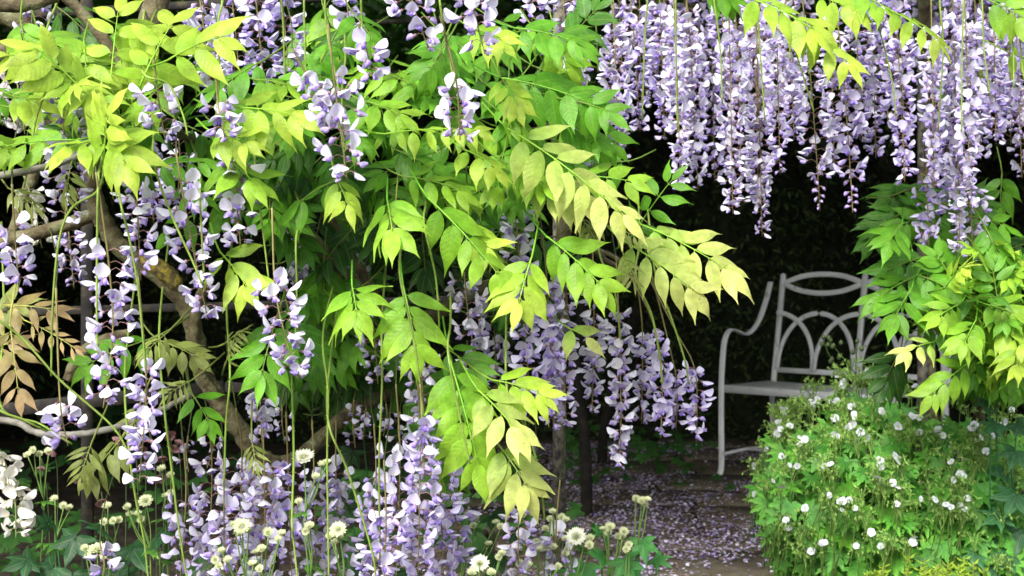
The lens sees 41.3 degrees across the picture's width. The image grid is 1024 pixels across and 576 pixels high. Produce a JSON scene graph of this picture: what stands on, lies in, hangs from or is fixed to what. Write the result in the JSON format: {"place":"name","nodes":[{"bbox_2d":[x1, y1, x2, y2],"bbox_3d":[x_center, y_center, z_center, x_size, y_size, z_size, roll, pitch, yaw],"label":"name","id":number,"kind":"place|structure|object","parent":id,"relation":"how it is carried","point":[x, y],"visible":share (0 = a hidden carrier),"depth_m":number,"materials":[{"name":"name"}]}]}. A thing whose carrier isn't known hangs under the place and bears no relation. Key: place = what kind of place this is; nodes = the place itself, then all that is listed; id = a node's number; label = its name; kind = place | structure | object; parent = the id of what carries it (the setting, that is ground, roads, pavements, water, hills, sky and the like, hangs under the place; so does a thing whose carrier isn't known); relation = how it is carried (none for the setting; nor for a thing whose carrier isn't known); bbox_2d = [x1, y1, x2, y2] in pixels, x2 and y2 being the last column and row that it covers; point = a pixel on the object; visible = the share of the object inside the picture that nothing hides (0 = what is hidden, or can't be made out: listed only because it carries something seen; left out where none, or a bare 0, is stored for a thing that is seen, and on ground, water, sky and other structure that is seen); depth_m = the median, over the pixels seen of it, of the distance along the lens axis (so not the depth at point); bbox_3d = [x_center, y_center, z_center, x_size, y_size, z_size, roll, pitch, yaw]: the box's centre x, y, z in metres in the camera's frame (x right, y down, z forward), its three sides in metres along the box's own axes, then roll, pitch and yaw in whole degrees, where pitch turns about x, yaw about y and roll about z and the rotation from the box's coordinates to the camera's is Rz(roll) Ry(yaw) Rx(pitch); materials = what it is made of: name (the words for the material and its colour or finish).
{"place":"outdoors","nodes":[
{"label":"outdoors","id":0,"kind":"place"},
{"bbox_2d":[0,438,790,575],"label":"ground","id":1,"kind":"structure","parent":0,"point":[116,497],"depth_m":6.37,"materials":[{"name":"soil"}]},
{"bbox_2d":[23,446,62,561],"bbox_3d":[-0.869,0.624,2.510,0.083,0.668,0.066,0,0,29],"label":"astrantia","id":2,"kind":"object","parent":1,"relation":"on","point":[38,453],"visible":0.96,"depth_m":2.51,"materials":[{"name":"green plant"}]},
{"bbox_2d":[0,70,86,537],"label":"wisteria vine","id":3,"kind":"object","parent":1,"relation":"on","point":[9,482],"visible":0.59,"depth_m":1.99,"materials":[{"name":"brown plant"}]},
{"bbox_2d":[41,494,72,566],"bbox_3d":[-0.838,0.670,2.517,0.069,0.576,0.101,0,0,-39],"label":"astrantia","id":4,"kind":"object","parent":1,"relation":"on","point":[62,504],"visible":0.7,"depth_m":2.50,"materials":[{"name":"green plant"}]},
{"bbox_2d":[1,507,178,575],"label":"leafy plant","id":5,"kind":"object","parent":1,"relation":"on","point":[71,542],"visible":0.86,"depth_m":2.42,"materials":[{"name":"green plant"}]},
{"bbox_2d":[79,541,109,575],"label":"astrantia","id":6,"kind":"object","parent":1,"relation":"on","point":[94,548],"visible":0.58,"depth_m":2.19,"materials":[{"name":"white plant"}]},
{"bbox_2d":[99,501,128,560],"bbox_3d":[-0.734,0.667,2.442,0.066,0.581,0.130,0,0,-36],"label":"astrantia","id":7,"kind":"object","parent":1,"relation":"on","point":[116,519],"visible":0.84,"depth_m":2.40,"materials":[{"name":"green plant"}]},
{"bbox_2d":[36,426,192,575],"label":"columbine","id":8,"kind":"object","parent":1,"relation":"on","point":[162,458],"visible":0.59,"depth_m":2.99,"materials":[{"name":"green plant"}]},
{"bbox_2d":[122,494,162,575],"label":"astrantia","id":9,"kind":"object","parent":1,"relation":"on","point":[141,500],"visible":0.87,"depth_m":2.30,"materials":[{"name":"green plant"}]},
{"bbox_2d":[156,548,161,575],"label":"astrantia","id":10,"kind":"object","parent":1,"relation":"on","point":[158,556],"visible":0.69,"depth_m":2.39,"materials":[{"name":"green plant"}]},
{"bbox_2d":[148,464,175,575],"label":"astrantia","id":11,"kind":"object","parent":1,"relation":"on","point":[161,468],"visible":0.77,"depth_m":2.41,"materials":[{"name":"green plant"}]},
{"bbox_2d":[211,546,262,575],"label":"astrantia","id":12,"kind":"object","parent":1,"relation":"on","point":[228,558],"visible":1,"depth_m":2.00,"materials":[{"name":"white plant"}]},
{"bbox_2d":[229,517,251,575],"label":"astrantia","id":13,"kind":"object","parent":1,"relation":"on","point":[238,531],"visible":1,"depth_m":2.06,"materials":[{"name":"white plant"}]},
{"bbox_2d":[251,527,285,575],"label":"astrantia","id":14,"kind":"object","parent":1,"relation":"on","point":[267,531],"visible":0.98,"depth_m":2.05,"materials":[{"name":"white plant"}]},
{"bbox_2d":[294,497,313,575],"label":"astrantia","id":15,"kind":"object","parent":1,"relation":"on","point":[307,526],"visible":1,"depth_m":2.10,"materials":[{"name":"green plant"}]},
{"bbox_2d":[288,448,330,575],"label":"astrantia","id":16,"kind":"object","parent":1,"relation":"on","point":[306,454],"visible":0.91,"depth_m":2.11,"materials":[{"name":"green plant"}]},
{"bbox_2d":[325,521,345,575],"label":"astrantia","id":17,"kind":"object","parent":1,"relation":"on","point":[334,532],"visible":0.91,"depth_m":2.05,"materials":[{"name":"white plant"}]},
{"bbox_2d":[0,399,736,575],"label":"ground cover","id":18,"kind":"object","parent":1,"relation":"on","point":[9,543],"visible":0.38,"depth_m":4.76,"materials":[{"name":"green plant"}]},
{"bbox_2d":[0,0,753,575],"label":"wisteria vine","id":19,"kind":"object","parent":1,"relation":"on","point":[356,342],"visible":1,"depth_m":2.08,"materials":[{"name":"green plant"}]},
{"bbox_2d":[329,414,534,575],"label":"leafy plant","id":20,"kind":"object","parent":1,"relation":"on","point":[350,457],"visible":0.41,"depth_m":2.66,"materials":[{"name":"green plant"}]},
{"bbox_2d":[460,511,479,575],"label":"astrantia","id":21,"kind":"object","parent":1,"relation":"on","point":[463,571],"visible":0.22,"depth_m":2.50,"materials":[{"name":"green plant"}]},
{"bbox_2d":[466,549,505,575],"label":"astrantia","id":22,"kind":"object","parent":1,"relation":"on","point":[476,561],"visible":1,"depth_m":2.16,"materials":[{"name":"white plant"}]},
{"bbox_2d":[469,519,503,575],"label":"astrantia","id":23,"kind":"object","parent":1,"relation":"on","point":[495,522],"visible":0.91,"depth_m":2.30,"materials":[{"name":"green plant"}]},
{"bbox_2d":[0,0,999,570],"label":"iron arbour","id":24,"kind":"object","parent":1,"relation":"on","point":[86,308],"visible":0.16,"depth_m":2.98,"materials":[{"name":"black metal"}]},
{"bbox_2d":[0,0,1023,114],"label":"canopy foliage","id":25,"kind":"object","parent":24,"relation":"on","point":[395,36],"visible":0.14,"depth_m":6.62,"materials":[{"name":"green plant"}]},
{"bbox_2d":[596,0,1023,419],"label":"wisteria vine","id":26,"kind":"object","parent":24,"relation":"hanging from","point":[941,86],"visible":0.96,"depth_m":2.69,"materials":[{"name":"purple plant"}]},
{"bbox_2d":[0,2,1023,445],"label":"yew hedge","id":27,"kind":"object","parent":1,"relation":"on","point":[806,234],"visible":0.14,"depth_m":8.50,"materials":[{"name":"green plant"}]},
{"bbox_2d":[511,509,540,575],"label":"astrantia","id":28,"kind":"object","parent":1,"relation":"on","point":[524,542],"visible":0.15,"depth_m":2.41,"materials":[{"name":"green plant"}]},
{"bbox_2d":[515,558,561,575],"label":"astrantia","id":29,"kind":"object","parent":1,"relation":"on","point":[558,565],"visible":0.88,"depth_m":2.19,"materials":[{"name":"white plant"}]},
{"bbox_2d":[533,538,557,575],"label":"astrantia","id":30,"kind":"object","parent":1,"relation":"on","point":[553,545],"visible":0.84,"depth_m":2.25,"materials":[{"name":"green plant"}]},
{"bbox_2d":[541,508,569,575],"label":"astrantia","id":31,"kind":"object","parent":1,"relation":"on","point":[549,528],"visible":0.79,"depth_m":2.30,"materials":[{"name":"green plant"}]},
{"bbox_2d":[561,526,594,575],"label":"astrantia","id":32,"kind":"object","parent":1,"relation":"on","point":[572,533],"visible":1,"depth_m":2.24,"materials":[{"name":"white plant"}]},
{"bbox_2d":[555,524,672,575],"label":"leafy plant","id":33,"kind":"object","parent":1,"relation":"on","point":[644,547],"visible":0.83,"depth_m":2.36,"materials":[{"name":"green plant"}]},
{"bbox_2d":[599,522,629,575],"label":"astrantia","id":34,"kind":"object","parent":1,"relation":"on","point":[608,527],"visible":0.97,"depth_m":2.35,"materials":[{"name":"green plant"}]},
{"bbox_2d":[570,159,678,516],"bbox_3d":[0.412,0.259,6.451,0.414,1.913,1.752,0,0,19],"label":"trunk","id":35,"kind":"object","parent":1,"relation":"on","point":[585,467],"visible":0.36,"depth_m":5.59,"materials":[{"name":"brown plant"}]},
{"bbox_2d":[622,540,632,575],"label":"astrantia","id":36,"kind":"object","parent":1,"relation":"on","point":[628,545],"visible":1,"depth_m":2.31,"materials":[{"name":"green plant"}]},
{"bbox_2d":[618,494,650,570],"bbox_3d":[0.217,0.657,2.367,0.058,0.602,0.083,0,0,-41],"label":"astrantia","id":37,"kind":"object","parent":1,"relation":"on","point":[643,501],"visible":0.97,"depth_m":2.36,"materials":[{"name":"green plant"}]},
{"bbox_2d":[737,353,1023,575],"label":"geranium plant","id":38,"kind":"object","parent":1,"relation":"on","point":[822,519],"visible":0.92,"depth_m":2.98,"materials":[{"name":"green plant"}]},
{"bbox_2d":[820,334,871,395],"bbox_3d":[0.860,0.203,3.500,0.136,0.171,0.010,0,0,0],"label":"wild stalk","id":39,"kind":"object","parent":38,"relation":"part of","point":[833,346],"visible":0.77,"depth_m":3.50,"materials":[{"name":"green plant"}]},
{"bbox_2d":[863,553,989,575],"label":"lime shrub","id":40,"kind":"object","parent":1,"relation":"on","point":[960,570],"visible":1,"depth_m":2.75,"materials":[{"name":"green plant"}]},
{"bbox_2d":[849,146,1023,471],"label":"wisteria vine","id":41,"kind":"object","parent":1,"relation":"on","point":[982,343],"visible":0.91,"depth_m":2.66,"materials":[{"name":"green plant"}]},
{"bbox_2d":[959,395,1023,575],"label":"leafy plant","id":42,"kind":"object","parent":1,"relation":"on","point":[1011,498],"visible":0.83,"depth_m":2.90,"materials":[{"name":"green plant"}]},
{"bbox_2d":[364,438,1023,575],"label":"path","id":43,"kind":"structure","parent":0,"point":[730,472],"depth_m":5.77,"materials":[{"name":"grey gravel"}]},
{"bbox_2d":[330,440,1022,575],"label":"fallen petals","id":44,"kind":"object","parent":43,"relation":"on","point":[616,517],"visible":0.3,"depth_m":5.58,"materials":[{"name":"purple plant"}]},
{"bbox_2d":[715,272,951,474],"bbox_3d":[1.570,0.430,6.627,1.001,1.024,0.611,0,0,45],"label":"garden bench","id":45,"kind":"object","parent":43,"relation":"on","point":[772,388],"visible":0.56,"depth_m":6.83,"materials":[{"name":"paint"}]}
]}

